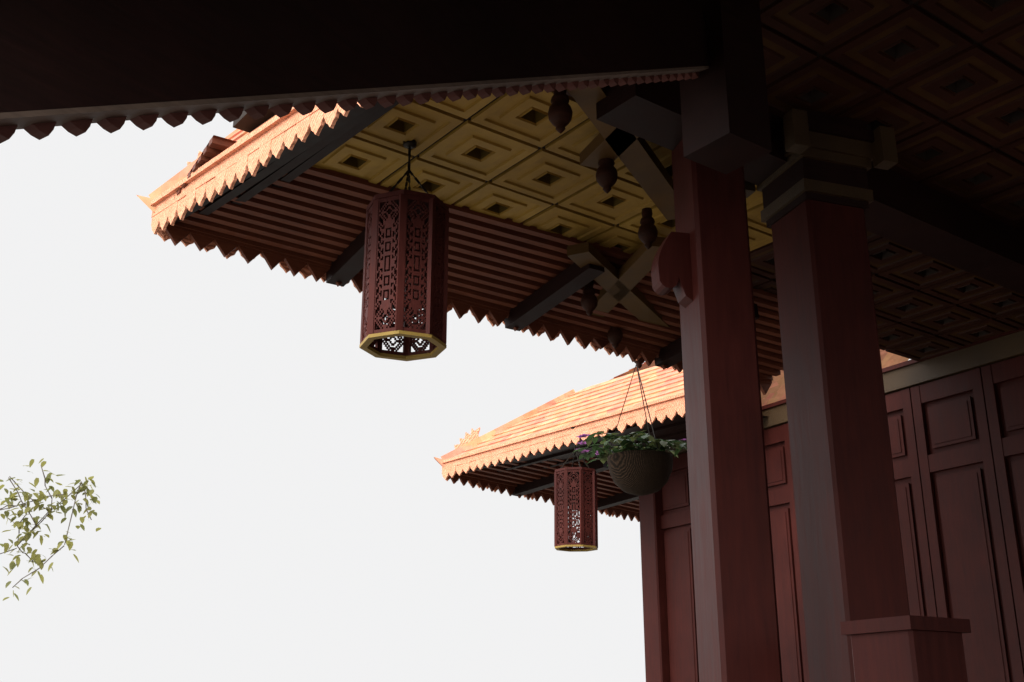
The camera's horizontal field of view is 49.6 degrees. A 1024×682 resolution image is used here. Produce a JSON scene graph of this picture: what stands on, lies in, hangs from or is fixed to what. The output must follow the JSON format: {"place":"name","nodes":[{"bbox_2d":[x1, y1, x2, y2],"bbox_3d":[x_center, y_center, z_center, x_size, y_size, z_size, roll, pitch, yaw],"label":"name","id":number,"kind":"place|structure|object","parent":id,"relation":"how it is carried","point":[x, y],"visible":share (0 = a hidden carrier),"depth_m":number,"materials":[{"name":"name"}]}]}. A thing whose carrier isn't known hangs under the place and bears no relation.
{"place":"outdoors","nodes":[
{"label":"outdoors","id":0,"kind":"place"},
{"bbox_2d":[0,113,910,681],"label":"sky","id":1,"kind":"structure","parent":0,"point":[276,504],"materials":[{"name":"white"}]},
{"bbox_2d":[651,231,692,307],"bbox_3d":[0.609,-0.274,4.242,0.135,0.280,0.080,4,-19,-12],"label":"bracket","id":2,"kind":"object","parent":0,"point":[671,267],"depth_m":4.21,"materials":[{"name":"red wood"}]},
{"bbox_2d":[639,328,1023,681],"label":"paneled wall","id":3,"kind":"structure","parent":0,"point":[956,423],"depth_m":7.53,"materials":[{"name":"red wood"}]},
{"bbox_2d":[434,349,908,466],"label":"roof tiles","id":4,"kind":"object","parent":3,"relation":"on","point":[593,401],"visible":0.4,"depth_m":10.00,"materials":[{"name":"tile"}]},
{"bbox_2d":[454,427,479,448],"bbox_3d":[-0.433,0.977,10.877,0.260,0.260,0.080,-1,-19,2],"label":"roof finial","id":5,"kind":"object","parent":4,"relation":"on","point":[472,436],"visible":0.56,"depth_m":10.85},
{"bbox_2d":[442,392,684,519],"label":"eave trim","id":6,"kind":"structure","parent":4,"relation":"attached to","point":[670,407],"depth_m":9.28,"materials":[{"name":"wood"}]},
{"bbox_2d":[554,449,597,551],"bbox_3d":[0.519,1.277,9.011,0.358,0.820,0.358,-10,-21,30],"label":"lantern","id":7,"kind":"object","parent":4,"relation":"hanging from","point":[567,503],"visible":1,"depth_m":8.89,"materials":[{"name":"brown wood"}]},
{"bbox_2d":[449,413,768,521],"bbox_3d":[2.132,1.466,11.072,5.177,0.262,3.721,14,-23,-35],"label":"roof soffit","id":8,"kind":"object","parent":4,"relation":"attached to","point":[529,475],"visible":0.41,"depth_m":10.60,"materials":[{"name":"brown wood"}]},
{"label":"ground","id":9,"kind":"structure","parent":0,"visible":0},
{"bbox_2d":[0,458,100,600],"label":"courtyard tree","id":10,"kind":"object","parent":9,"relation":"on","point":[37,560],"visible":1,"depth_m":12.64,"materials":[{"name":"green plant"}]},
{"bbox_2d":[671,138,782,681],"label":"porch column","id":11,"kind":"structure","parent":9,"relation":"on","point":[738,639],"depth_m":3.98,"materials":[{"name":"red wood"}]},
{"bbox_2d":[772,200,909,681],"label":"column","id":12,"kind":"structure","parent":9,"relation":"on","point":[851,560],"depth_m":4.24,"materials":[{"name":"red wood"}]},
{"bbox_2d":[596,80,1023,294],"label":"ceiling beams","id":13,"kind":"structure","parent":12,"relation":"on","point":[912,214],"depth_m":5.16,"materials":[{"name":"brown wood"}]},
{"bbox_2d":[137,115,275,211],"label":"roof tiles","id":14,"kind":"object","parent":13,"relation":"attached to","point":[237,135],"visible":0.05,"depth_m":5.43,"materials":[{"name":"orange tile"}]},
{"bbox_2d":[150,102,675,370],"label":"eave trim","id":15,"kind":"structure","parent":14,"relation":"attached to","point":[250,152],"depth_m":4.76,"materials":[{"name":"beige wood"}]},
{"bbox_2d":[165,100,783,394],"bbox_3d":[0.727,-0.469,5.492,4.167,0.360,2.845,14,-23,-35],"label":"roof soffit","id":16,"kind":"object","parent":14,"relation":"attached to","point":[295,210],"visible":0.63,"depth_m":5.74,"materials":[{"name":"brown wood"}]},
{"bbox_2d":[548,85,674,368],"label":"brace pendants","id":17,"kind":"object","parent":14,"relation":"attached to","point":[606,147],"visible":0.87,"depth_m":5.07,"materials":[{"name":"brown wood"}]},
{"bbox_2d":[574,364,686,495],"bbox_3d":[0.833,0.532,7.104,0.824,0.920,0.778,14,-23,-35],"label":"hanging planter","id":18,"kind":"object","parent":14,"relation":"hanging from","point":[644,471],"visible":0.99,"depth_m":6.89,"materials":[{"name":"green plant"}]},
{"bbox_2d":[0,0,771,173],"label":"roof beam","id":19,"kind":"structure","parent":13,"relation":"attached to","point":[76,68],"depth_m":2.11,"materials":[{"name":"brown wood"}]},
{"bbox_2d":[233,0,1023,360],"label":"coffered ceiling","id":20,"kind":"structure","parent":13,"relation":"attached to","point":[937,86],"depth_m":4.86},
{"bbox_2d":[403,139,416,168],"bbox_3d":[-0.448,-0.808,4.842,0.060,0.146,0.057,14,-23,-35],"label":"hook","id":21,"kind":"object","parent":20,"relation":"attached to","point":[410,145],"visible":1,"depth_m":4.84,"materials":[{"name":"black metal"}]},
{"bbox_2d":[359,169,448,360],"bbox_3d":[-0.448,-0.359,4.688,0.358,0.819,0.358,-18,-26,42],"label":"lantern","id":22,"kind":"object","parent":21,"relation":"hanging from","point":[408,217],"visible":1,"depth_m":4.56,"materials":[{"name":"brown wood"}]},
{"bbox_2d":[745,108,897,227],"bbox_3d":[1.278,-0.704,4.714,0.490,0.400,0.490,6,-20,-18],"label":"column capital","id":23,"kind":"object","parent":12,"relation":"on","point":[830,158],"visible":0.77,"depth_m":4.57,"materials":[{"name":"brown wood"}]},
{"bbox_2d":[840,615,970,681],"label":"newel post","id":24,"kind":"object","parent":9,"relation":"on","point":[910,648],"visible":1,"depth_m":3.32,"materials":[{"name":"red wood"}]}
]}

